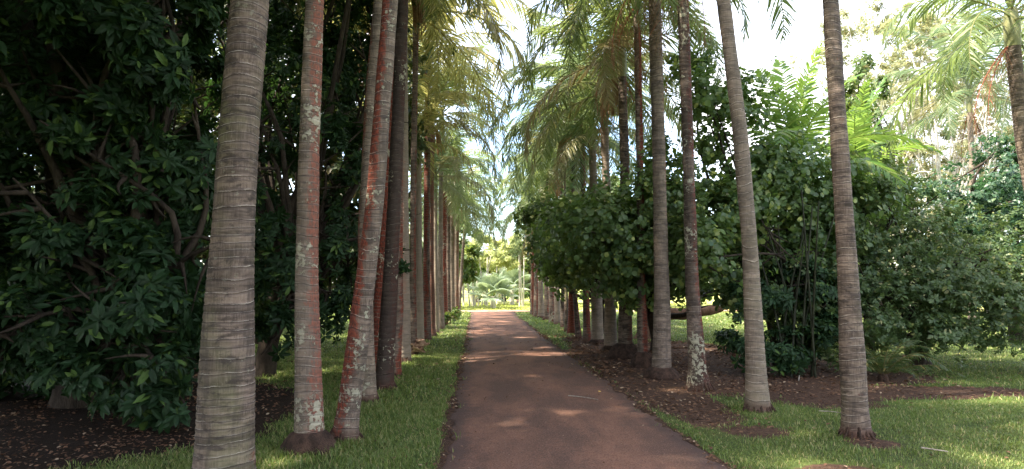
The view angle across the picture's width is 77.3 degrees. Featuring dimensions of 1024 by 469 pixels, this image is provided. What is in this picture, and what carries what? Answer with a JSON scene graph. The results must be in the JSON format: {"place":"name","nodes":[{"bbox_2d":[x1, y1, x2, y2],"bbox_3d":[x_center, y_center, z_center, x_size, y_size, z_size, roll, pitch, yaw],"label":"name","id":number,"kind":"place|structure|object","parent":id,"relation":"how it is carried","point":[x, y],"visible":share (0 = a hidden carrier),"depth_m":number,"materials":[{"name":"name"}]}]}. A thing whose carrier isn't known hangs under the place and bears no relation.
{"place":"outdoors","nodes":[
{"label":"outdoors","id":0,"kind":"place"},
{"bbox_2d":[48,311,472,468],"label":"grass","id":1,"kind":"structure","parent":0,"point":[418,417],"depth_m":7.75,"materials":[{"name":"green plant"}]},
{"bbox_2d":[0,288,1023,468],"bbox_3d":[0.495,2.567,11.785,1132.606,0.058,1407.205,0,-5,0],"label":"ground","id":2,"kind":"structure","parent":0,"point":[48,439],"depth_m":7.81,"materials":[{"name":"green plant"}]},
{"bbox_2d":[0,174,120,399],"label":"broadleaf tree","id":3,"kind":"object","parent":2,"relation":"on","point":[7,381],"visible":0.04,"depth_m":9.10,"materials":[{"name":"green plant"}]},
{"bbox_2d":[0,0,229,433],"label":"broadleaf tree","id":4,"kind":"object","parent":2,"relation":"on","point":[129,287],"visible":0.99,"depth_m":7.44,"materials":[{"name":"green plant"}]},
{"bbox_2d":[0,1,262,267],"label":"broadleaf tree","id":5,"kind":"object","parent":2,"relation":"on","point":[200,83],"visible":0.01,"depth_m":13.52,"materials":[{"name":"green plant"}]},
{"bbox_2d":[16,0,301,408],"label":"broadleaf tree","id":6,"kind":"object","parent":2,"relation":"on","point":[57,399],"visible":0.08,"depth_m":8.43,"materials":[{"name":"green plant"}]},
{"bbox_2d":[23,0,370,288],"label":"broadleaf tree","id":7,"kind":"object","parent":2,"relation":"on","point":[205,256],"visible":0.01,"depth_m":23.93,"materials":[{"name":"green plant"}]},
{"bbox_2d":[191,0,268,468],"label":"palm tree","id":8,"kind":"object","parent":2,"relation":"on","point":[224,436],"visible":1,"depth_m":5.13,"materials":[{"name":"grey plant"}]},
{"bbox_2d":[126,0,456,344],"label":"broadleaf tree","id":9,"kind":"object","parent":2,"relation":"on","point":[334,163],"visible":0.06,"depth_m":17.05,"materials":[{"name":"green plant"}]},
{"bbox_2d":[182,0,419,376],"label":"broadleaf tree","id":10,"kind":"object","parent":2,"relation":"on","point":[275,225],"visible":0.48,"depth_m":11.35,"materials":[{"name":"green plant"}]},
{"bbox_2d":[280,0,335,455],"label":"palm tree","id":11,"kind":"object","parent":2,"relation":"on","point":[310,433],"visible":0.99,"depth_m":6.35,"materials":[{"name":"grey plant"}]},
{"bbox_2d":[329,0,397,442],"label":"palm tree","id":12,"kind":"object","parent":2,"relation":"on","point":[346,422],"visible":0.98,"depth_m":6.77,"materials":[{"name":"brown plant"}]},
{"bbox_2d":[358,0,381,401],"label":"palm tree","id":13,"kind":"object","parent":2,"relation":"on","point":[369,392],"visible":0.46,"depth_m":9.23,"materials":[{"name":"brown plant"}]},
{"bbox_2d":[331,218,423,292],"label":"background tree","id":14,"kind":"object","parent":2,"relation":"on","point":[409,251],"depth_m":44.31,"materials":[{"name":"green plant"}]},
{"bbox_2d":[373,51,394,365],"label":"palm tree","id":15,"kind":"object","parent":2,"relation":"on","point":[378,289],"visible":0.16,"depth_m":10.95,"materials":[{"name":"brown plant"}]},
{"bbox_2d":[286,0,507,362],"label":"palm tree","id":16,"kind":"object","parent":2,"relation":"on","point":[418,16],"visible":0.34,"depth_m":13.90,"materials":[{"name":"palm leaf"},{"name":"bark"}]},
{"bbox_2d":[376,0,445,389],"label":"palm tree","id":17,"kind":"object","parent":2,"relation":"on","point":[385,364],"visible":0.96,"depth_m":10.33,"materials":[{"name":"brown plant"}]},
{"bbox_2d":[345,0,481,376],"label":"palm tree","id":18,"kind":"object","parent":2,"relation":"on","point":[398,346],"visible":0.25,"depth_m":11.57,"materials":[{"name":"brown plant"}]},
{"bbox_2d":[411,338,429,352],"bbox_3d":[-2.188,2.616,15.037,0.400,0.311,0.469,3,-6,-37],"label":"dry leaf sheath","id":19,"kind":"object","parent":2,"relation":"on","point":[418,345],"visible":0.95,"depth_m":14.97,"materials":[{"name":"beige plant"}]},
{"bbox_2d":[353,1,518,339],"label":"palm tree","id":20,"kind":"object","parent":2,"relation":"on","point":[426,287],"visible":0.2,"depth_m":19.65,"materials":[{"name":"palm leaf"},{"name":"bark"}]},
{"bbox_2d":[323,0,549,354],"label":"palm tree","id":21,"kind":"object","parent":2,"relation":"on","point":[462,52],"visible":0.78,"depth_m":15.92,"materials":[{"name":"palm leaf"},{"name":"bark"}]},
{"bbox_2d":[363,33,518,328],"bbox_3d":[-2.574,-1.832,24.839,6.173,11.052,5.772,0,-5,0],"label":"palm tree","id":22,"kind":"object","parent":2,"relation":"on","point":[480,122],"visible":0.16,"depth_m":24.50,"materials":[{"name":"green plant"}]},
{"bbox_2d":[408,58,477,338],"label":"palm tree","id":23,"kind":"object","parent":2,"relation":"on","point":[429,117],"visible":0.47,"depth_m":18.29,"materials":[{"name":"palm leaf"},{"name":"bark"}]},
{"bbox_2d":[409,219,483,285],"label":"background tree","id":24,"kind":"object","parent":2,"relation":"on","point":[470,268],"visible":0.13,"depth_m":49.47,"materials":[{"name":"green plant"}]},
{"bbox_2d":[444,312,452,323],"bbox_3d":[-2.670,3.310,25.234,0.626,0.756,0.608,0,-5,0],"label":"plant","id":25,"kind":"object","parent":2,"relation":"on","point":[446,316],"visible":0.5,"depth_m":25.27,"materials":[{"name":"green plant"}]},
{"bbox_2d":[408,98,496,332],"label":"palm tree","id":26,"kind":"object","parent":2,"relation":"on","point":[440,160],"visible":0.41,"depth_m":22.62,"materials":[{"name":"green plant"}]},
{"bbox_2d":[408,39,497,336],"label":"palm tree","id":27,"kind":"object","parent":2,"relation":"on","point":[432,284],"visible":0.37,"depth_m":20.82,"materials":[{"name":"green plant"}]},
{"bbox_2d":[448,312,460,323],"bbox_3d":[-2.633,3.554,27.309,0.974,0.606,0.718,0,-5,0],"label":"plant","id":28,"kind":"object","parent":2,"relation":"on","point":[456,316],"visible":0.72,"depth_m":27.43,"materials":[{"name":"green plant"}]},
{"bbox_2d":[408,108,502,324],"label":"palm tree","id":29,"kind":"object","parent":2,"relation":"on","point":[445,197],"visible":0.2,"depth_m":27.09,"materials":[{"name":"green plant"}]},
{"bbox_2d":[409,166,502,318],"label":"palm tree","id":30,"kind":"object","parent":2,"relation":"on","point":[452,251],"visible":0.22,"depth_m":31.82,"materials":[{"name":"green plant"}]},
{"bbox_2d":[451,306,462,315],"bbox_3d":[-2.647,3.689,29.772,0.674,0.736,0.574,-4,-6,37],"label":"plant","id":31,"kind":"object","parent":2,"relation":"on","point":[454,310],"visible":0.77,"depth_m":29.68,"materials":[{"name":"green plant"}]},
{"bbox_2d":[409,150,504,313],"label":"palm tree","id":32,"kind":"object","parent":2,"relation":"on","point":[456,266],"visible":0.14,"depth_m":34.45,"materials":[{"name":"green plant"}]},
{"bbox_2d":[422,157,493,281],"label":"palm tree","id":33,"kind":"object","parent":2,"relation":"on","point":[476,210],"visible":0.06,"depth_m":39.32,"materials":[{"name":"green plant"}]},
{"bbox_2d":[422,132,503,320],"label":"palm tree","id":34,"kind":"object","parent":2,"relation":"on","point":[448,233],"visible":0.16,"depth_m":29.88,"materials":[{"name":"green plant"}]},
{"bbox_2d":[459,251,476,305],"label":"slender tree","id":35,"kind":"object","parent":2,"relation":"on","point":[472,257],"visible":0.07,"depth_m":51.67,"materials":[{"name":"brown plant"}]},
{"bbox_2d":[459,213,490,274],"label":"background tree","id":36,"kind":"object","parent":2,"relation":"on","point":[484,269],"visible":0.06,"depth_m":58.95,"materials":[{"name":"green plant"}]},
{"bbox_2d":[464,271,485,305],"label":"fan palm","id":37,"kind":"object","parent":2,"relation":"on","point":[465,285],"visible":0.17,"depth_m":54.57,"materials":[{"name":"green plant"}]},
{"bbox_2d":[465,240,490,305],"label":"slender tree","id":38,"kind":"object","parent":2,"relation":"on","point":[481,260],"visible":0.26,"depth_m":53.89,"materials":[{"name":"green plant"}]},
{"bbox_2d":[459,165,511,310],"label":"palm tree","id":39,"kind":"object","parent":2,"relation":"on","point":[462,260],"visible":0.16,"depth_m":36.90,"materials":[{"name":"green plant"}]},
{"bbox_2d":[470,230,500,301],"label":"background tree","id":40,"kind":"object","parent":2,"relation":"on","point":[490,245],"visible":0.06,"depth_m":66.58,"materials":[{"name":"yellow plant"}]},
{"bbox_2d":[468,271,517,307],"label":"fan palm","id":41,"kind":"object","parent":2,"relation":"on","point":[500,284],"visible":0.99,"depth_m":46.81,"materials":[{"name":"green plant"}]},
{"bbox_2d":[478,250,511,304],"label":"slender tree","id":42,"kind":"object","parent":2,"relation":"on","point":[493,269],"visible":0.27,"depth_m":57.83,"materials":[{"name":"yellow plant"}]},
{"bbox_2d":[483,233,527,301],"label":"background tree","id":43,"kind":"object","parent":2,"relation":"on","point":[499,243],"visible":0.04,"depth_m":69.09,"materials":[{"name":"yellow plant"}]},
{"bbox_2d":[491,242,524,306],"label":"slender tree","id":44,"kind":"object","parent":2,"relation":"on","point":[507,260],"visible":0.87,"depth_m":51.98,"materials":[{"name":"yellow plant"}]},
{"bbox_2d":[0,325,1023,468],"bbox_3d":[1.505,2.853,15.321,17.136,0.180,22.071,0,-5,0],"label":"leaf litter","id":45,"kind":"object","parent":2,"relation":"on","point":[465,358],"visible":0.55,"depth_m":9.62,"materials":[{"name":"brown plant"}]},
{"bbox_2d":[493,264,530,304],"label":"fan palm","id":46,"kind":"object","parent":2,"relation":"on","point":[513,274],"visible":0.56,"depth_m":55.40,"materials":[{"name":"green plant"}]},
{"bbox_2d":[486,172,543,316],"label":"palm tree","id":47,"kind":"object","parent":2,"relation":"on","point":[535,310],"visible":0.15,"depth_m":34.29,"materials":[{"name":"green plant"}]},
{"bbox_2d":[488,178,541,314],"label":"palm tree","id":48,"kind":"object","parent":2,"relation":"on","point":[532,274],"visible":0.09,"depth_m":36.05,"materials":[{"name":"green plant"}]},
{"bbox_2d":[489,238,543,302],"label":"background tree","id":49,"kind":"object","parent":2,"relation":"on","point":[529,270],"visible":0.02,"depth_m":61.26,"materials":[{"name":"green plant"}]},
{"bbox_2d":[494,154,566,317],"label":"palm tree","id":50,"kind":"object","parent":2,"relation":"on","point":[540,302],"visible":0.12,"depth_m":33.16,"materials":[{"name":"green plant"}]},
{"bbox_2d":[503,231,560,303],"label":"background tree","id":51,"kind":"object","parent":2,"relation":"on","point":[525,265],"visible":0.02,"depth_m":57.07,"materials":[{"name":"green plant"}]},
{"bbox_2d":[496,151,580,319],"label":"palm tree","id":52,"kind":"object","parent":2,"relation":"on","point":[546,303],"visible":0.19,"depth_m":30.63,"materials":[{"name":"green plant"}]},
{"bbox_2d":[486,124,601,322],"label":"palm tree","id":53,"kind":"object","parent":2,"relation":"on","point":[547,176],"visible":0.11,"depth_m":28.41,"materials":[{"name":"green plant"}]},
{"bbox_2d":[492,106,613,323],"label":"palm tree","id":54,"kind":"object","parent":2,"relation":"on","point":[557,306],"visible":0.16,"depth_m":27.68,"materials":[{"name":"green plant"}]},
{"bbox_2d":[504,80,617,327],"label":"palm tree","id":55,"kind":"object","parent":2,"relation":"on","point":[541,173],"visible":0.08,"depth_m":25.66,"materials":[{"name":"green plant"}]},
{"bbox_2d":[511,115,610,331],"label":"palm tree","id":56,"kind":"object","parent":2,"relation":"on","point":[565,301],"visible":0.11,"depth_m":22.96,"materials":[{"name":"green plant"}]},
{"bbox_2d":[511,176,617,331],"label":"round leaf tree","id":57,"kind":"object","parent":2,"relation":"on","point":[529,220],"visible":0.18,"depth_m":18.86,"materials":[{"name":"green plant"}]},
{"bbox_2d":[487,18,649,337],"bbox_3d":[1.877,-1.437,20.224,5.376,9.513,5.165,0,-5,0],"label":"palm tree","id":58,"kind":"object","parent":2,"relation":"on","point":[565,138],"visible":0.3,"depth_m":19.95,"materials":[{"name":"green plant"}]},
{"bbox_2d":[504,52,635,333],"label":"palm tree","id":59,"kind":"object","parent":2,"relation":"on","point":[571,326],"visible":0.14,"depth_m":21.85,"materials":[{"name":"green plant"}]},
{"bbox_2d":[499,1,672,341],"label":"palm tree","id":60,"kind":"object","parent":2,"relation":"on","point":[586,324],"visible":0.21,"depth_m":18.87,"materials":[{"name":"green plant"}]},
{"bbox_2d":[513,33,667,343],"bbox_3d":[2.239,-1.131,18.447,4.458,8.614,4.945,0,-5,0],"label":"palm tree","id":61,"kind":"object","parent":2,"relation":"on","point":[597,334],"visible":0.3,"depth_m":18.18,"materials":[{"name":"green plant"}]},
{"bbox_2d":[506,0,694,351],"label":"palm tree","id":62,"kind":"object","parent":2,"relation":"on","point":[610,331],"visible":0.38,"depth_m":16.25,"materials":[{"name":"green plant"}]},
{"bbox_2d":[610,172,619,192],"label":"background tree","id":63,"kind":"object","parent":2,"relation":"on","point":[618,183],"visible":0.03,"depth_m":49.29,"materials":[{"name":"green plant"}]},
{"bbox_2d":[515,0,723,359],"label":"palm tree","id":64,"kind":"object","parent":2,"relation":"on","point":[624,348],"visible":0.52,"depth_m":14.67,"materials":[{"name":"green plant"}]},
{"bbox_2d":[540,0,702,379],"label":"palm tree","id":65,"kind":"object","parent":2,"relation":"on","point":[660,368],"visible":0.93,"depth_m":11.50,"materials":[{"name":"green plant"}]},
{"bbox_2d":[530,131,740,350],"bbox_3d":[2.621,0.381,13.999,4.520,5.150,4.982,0,-5,0],"label":"round leaf tree","id":66,"kind":"object","parent":2,"relation":"on","point":[597,235],"visible":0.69,"depth_m":12.87,"materials":[{"name":"green plant"}]},
{"bbox_2d":[521,0,752,367],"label":"palm tree","id":67,"kind":"object","parent":2,"relation":"on","point":[642,357],"visible":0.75,"depth_m":13.10,"materials":[{"name":"green plant"}]},
{"bbox_2d":[330,280,1021,299],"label":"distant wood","id":68,"kind":"object","parent":2,"relation":"on","point":[526,294],"visible":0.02,"depth_m":81.76,"materials":[{"name":"green plant"}]},
{"bbox_2d":[566,0,799,392],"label":"palm tree","id":69,"kind":"object","parent":2,"relation":"on","point":[698,379],"visible":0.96,"depth_m":10.18,"materials":[{"name":"green plant"}]},
{"bbox_2d":[633,251,734,339],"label":"old tree","id":70,"kind":"object","parent":2,"relation":"on","point":[708,310],"depth_m":19.71,"materials":[{"name":"brown plant"}]},
{"bbox_2d":[674,228,758,305],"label":"background tree","id":71,"kind":"object","parent":2,"relation":"on","point":[703,299],"visible":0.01,"depth_m":46.67,"materials":[{"name":"green plant"}]},
{"bbox_2d":[713,328,735,352],"bbox_3d":[5.215,2.575,15.511,0.576,0.640,0.749,-3,-6,33],"label":"plant","id":72,"kind":"object","parent":2,"relation":"on","point":[724,335],"visible":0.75,"depth_m":15.38,"materials":[{"name":"green plant"}]},
{"bbox_2d":[717,0,776,412],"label":"palm tree","id":73,"kind":"object","parent":2,"relation":"on","point":[756,397],"visible":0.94,"depth_m":8.44,"materials":[{"name":"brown plant"}]},
{"bbox_2d":[629,42,918,366],"bbox_3d":[5.257,-0.670,12.907,5.866,6.896,4.034,0,-5,0],"label":"round leaf tree","id":74,"kind":"object","parent":2,"relation":"on","point":[781,178],"visible":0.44,"depth_m":12.26,"materials":[{"name":"green plant"}]},
{"bbox_2d":[710,190,838,377],"bbox_3d":[4.972,0.918,11.841,2.035,3.307,2.190,-4,-6,42],"label":"cane clump","id":75,"kind":"object","parent":2,"relation":"on","point":[791,358],"visible":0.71,"depth_m":11.40,"materials":[{"name":"green plant"}]},
{"bbox_2d":[707,43,927,362],"bbox_3d":[6.204,-0.638,13.908,4.207,6.947,4.940,0,-5,0],"label":"feather palm","id":76,"kind":"object","parent":2,"relation":"on","point":[793,108],"visible":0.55,"depth_m":13.45,"materials":[{"name":"green plant"}]},
{"bbox_2d":[822,0,879,440],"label":"palm tree","id":77,"kind":"object","parent":2,"relation":"on","point":[855,420],"visible":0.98,"depth_m":7.03,"materials":[{"name":"grey plant"}]},
{"bbox_2d":[802,77,942,347],"bbox_3d":[8.202,-0.381,15.169,3.216,6.639,3.999,0,-5,0],"label":"feather palm","id":78,"kind":"object","parent":2,"relation":"on","point":[856,122],"visible":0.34,"depth_m":14.85,"materials":[{"name":"leaf"},{"name":"wood"}]},
{"bbox_2d":[776,0,971,268],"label":"feathery tree","id":79,"kind":"object","parent":2,"relation":"on","point":[848,32],"visible":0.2,"depth_m":30.77,"materials":[{"name":"green plant"}]},
{"bbox_2d":[808,46,948,312],"bbox_3d":[10.561,-1.129,18.530,4.330,8.747,3.245,4,-6,-42],"label":"broadleaf tree","id":80,"kind":"object","parent":2,"relation":"on","point":[862,66],"visible":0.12,"depth_m":18.45,"materials":[{"name":"green plant"}]},
{"bbox_2d":[760,147,1023,368],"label":"spreading shrub","id":81,"kind":"object","parent":2,"relation":"on","point":[929,305],"visible":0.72,"depth_m":11.72,"materials":[{"name":"green plant"}]},
{"bbox_2d":[830,336,964,381],"bbox_3d":[6.389,2.155,10.871,1.915,0.773,1.919,0,-5,0],"label":"fern","id":82,"kind":"object","parent":2,"relation":"on","point":[884,364],"visible":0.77,"depth_m":10.80,"materials":[{"name":"green plant"}]},
{"bbox_2d":[871,88,1002,281],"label":"feathery tree","id":83,"kind":"object","parent":2,"relation":"on","point":[893,113],"visible":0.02,"depth_m":36.07,"materials":[{"name":"green plant"}]},
{"bbox_2d":[862,3,1023,235],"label":"feathery tree","id":84,"kind":"object","parent":2,"relation":"on","point":[917,53],"visible":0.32,"depth_m":28.18,"materials":[{"name":"green plant"}]},
{"bbox_2d":[872,0,1023,317],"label":"palm tree","id":85,"kind":"object","parent":2,"relation":"on","point":[967,91],"visible":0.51,"depth_m":20.76,"materials":[{"name":"green plant"}]},
{"bbox_2d":[876,0,1023,189],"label":"palm tree","id":86,"kind":"object","parent":2,"relation":"on","point":[1013,35],"visible":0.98,"depth_m":12.00,"materials":[{"name":"green plant"}]},
{"bbox_2d":[897,127,1023,342],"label":"broadleaf tree","id":87,"kind":"object","parent":2,"relation":"on","point":[1006,185],"visible":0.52,"depth_m":16.87,"materials":[{"name":"teal plant"}]},
{"bbox_2d":[897,14,1023,303],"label":"feathery tree","id":88,"kind":"object","parent":2,"relation":"on","point":[992,129],"visible":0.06,"depth_m":32.44,"materials":[{"name":"green plant"}]},
{"bbox_2d":[30,0,1023,282],"label":"sky","id":89,"kind":"structure","parent":0,"point":[758,53],"materials":[{"name":"white"}]},
{"bbox_2d":[350,310,736,311],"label":"cross path","id":90,"kind":"structure","parent":0,"point":[510,310],"depth_m":42.62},
{"bbox_2d":[441,311,726,468],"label":"path","id":91,"kind":"structure","parent":0,"point":[502,430],"depth_m":7.76,"materials":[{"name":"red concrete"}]},
{"bbox_2d":[349,302,983,310],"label":"grass","id":92,"kind":"structure","parent":0,"point":[508,305],"depth_m":50.43,"materials":[{"name":"green plant"}]},
{"bbox_2d":[515,311,1023,468],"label":"grass","id":93,"kind":"structure","parent":0,"point":[914,412],"depth_m":7.54,"materials":[{"name":"green plant"}]},
{"bbox_2d":[921,447,947,451],"bbox_3d":[4.027,2.052,6.105,0.219,0.020,0.036,-5,-7,45],"label":"stick","id":94,"kind":"object","parent":93,"relation":"on","point":[933,449],"visible":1,"depth_m":6.11,"materials":[{"name":"beige wood"}]}
]}

